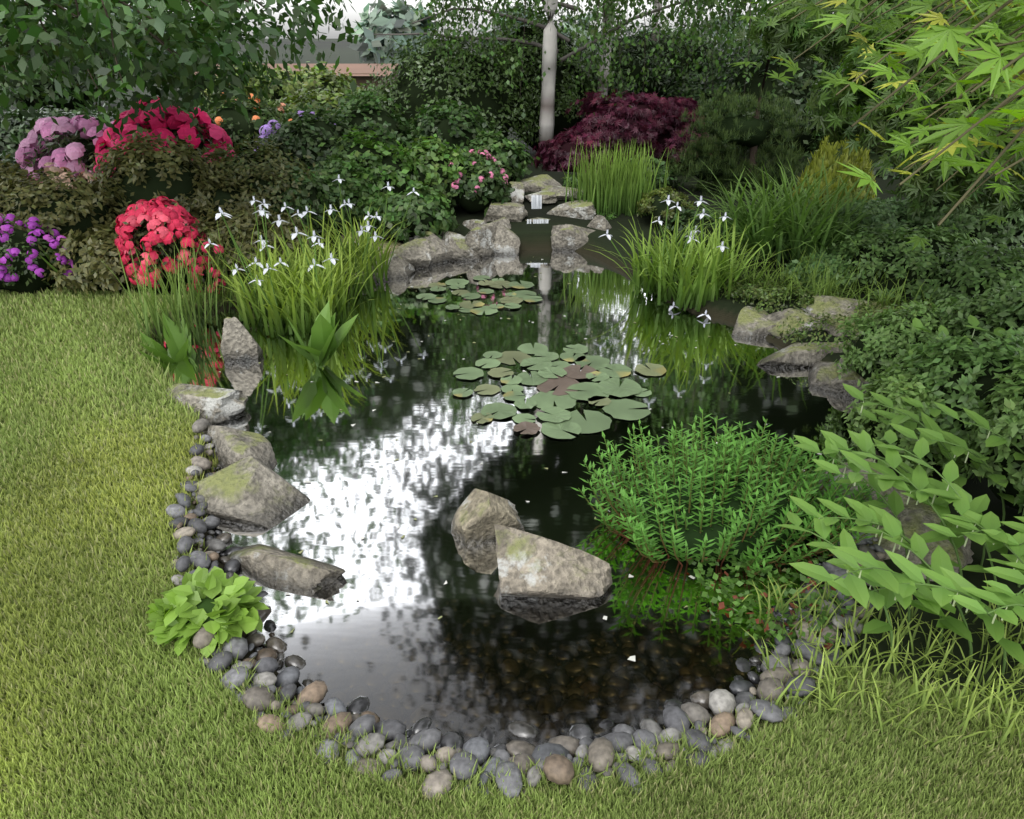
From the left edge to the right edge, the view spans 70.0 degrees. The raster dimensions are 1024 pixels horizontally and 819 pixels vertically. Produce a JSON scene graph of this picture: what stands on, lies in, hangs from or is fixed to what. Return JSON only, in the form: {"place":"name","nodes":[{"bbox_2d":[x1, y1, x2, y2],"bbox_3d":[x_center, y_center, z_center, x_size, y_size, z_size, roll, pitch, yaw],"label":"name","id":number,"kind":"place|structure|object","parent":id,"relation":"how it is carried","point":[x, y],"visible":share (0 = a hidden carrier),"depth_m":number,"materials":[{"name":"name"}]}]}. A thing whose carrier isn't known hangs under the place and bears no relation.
{"place":"outdoors","nodes":[
{"label":"outdoors","id":0,"kind":"place"},
{"bbox_2d":[10,0,833,38],"label":"sky","id":1,"kind":"structure","parent":0,"point":[358,5],"materials":[{"name":"white"}]},
{"bbox_2d":[0,39,1023,817],"bbox_3d":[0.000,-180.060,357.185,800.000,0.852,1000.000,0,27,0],"label":"ground","id":2,"kind":"structure","parent":0,"point":[534,237],"depth_m":3.31,"materials":[{"name":"brown soil"}]},
{"bbox_2d":[194,64,401,90],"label":"garden wall","id":3,"kind":"structure","parent":2,"relation":"on","point":[360,73],"depth_m":20.49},
{"bbox_2d":[325,224,401,256],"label":"stepping stones","id":4,"kind":"object","parent":2,"relation":"on","point":[398,244],"visible":0.16,"depth_m":6.21,"materials":[{"name":"grey stone"}]},
{"bbox_2d":[0,278,1023,818],"bbox_3d":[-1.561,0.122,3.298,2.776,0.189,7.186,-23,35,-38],"label":"lawn grass","id":5,"kind":"structure","parent":2,"relation":"on","point":[888,772],"depth_m":1.91,"materials":[{"name":"green plant"}]},
{"bbox_2d":[0,17,1023,642],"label":"shrubs","id":6,"kind":"object","parent":2,"relation":"on","point":[184,185],"visible":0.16,"depth_m":6.50,"materials":[{"name":"green plant"}]},
{"bbox_2d":[0,2,1017,184],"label":"glossy foliage","id":7,"kind":"object","parent":6,"relation":"on","point":[12,148],"visible":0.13,"depth_m":9.94,"materials":[{"name":"green plant"}]},
{"bbox_2d":[0,0,1023,664],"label":"foliage","id":8,"kind":"object","parent":6,"relation":"on","point":[204,44],"visible":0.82,"depth_m":4.24,"materials":[{"name":"green plant"}]},
{"bbox_2d":[0,92,1017,623],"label":"blossoms","id":9,"kind":"object","parent":8,"relation":"attached to","point":[156,212],"visible":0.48,"depth_m":5.04,"materials":[{"name":"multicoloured plant"}]},
{"bbox_2d":[1,0,1023,675],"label":"trunks and stems","id":10,"kind":"object","parent":2,"relation":"on","point":[551,34],"visible":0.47,"depth_m":2.73,"materials":[{"name":"green plant"}]},
{"bbox_2d":[166,418,885,800],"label":"shore pebbles","id":11,"kind":"object","parent":2,"relation":"on","point":[558,764],"visible":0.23,"depth_m":1.95,"materials":[{"name":"grey stone"}]},
{"bbox_2d":[527,195,547,223],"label":"waterfall","id":12,"kind":"structure","parent":2,"relation":"on","point":[536,201],"depth_m":6.86,"materials":[{"name":"white liquid"}]},
{"bbox_2d":[101,83,1023,754],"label":"blades and reeds","id":13,"kind":"object","parent":2,"relation":"on","point":[785,223],"visible":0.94,"depth_m":4.97,"materials":[{"name":"green plant"}]},
{"bbox_2d":[166,174,973,599],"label":"boulders","id":14,"kind":"object","parent":2,"relation":"on","point":[246,484],"visible":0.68,"depth_m":2.92,"materials":[{"name":"grey stone"}]},
{"bbox_2d":[154,250,875,748],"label":"pond water","id":15,"kind":"structure","parent":0,"point":[476,658],"depth_m":3.05,"materials":[{"name":"liquid"}]},
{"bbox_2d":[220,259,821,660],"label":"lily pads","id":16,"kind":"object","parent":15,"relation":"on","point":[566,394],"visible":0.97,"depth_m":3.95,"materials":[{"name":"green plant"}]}
]}

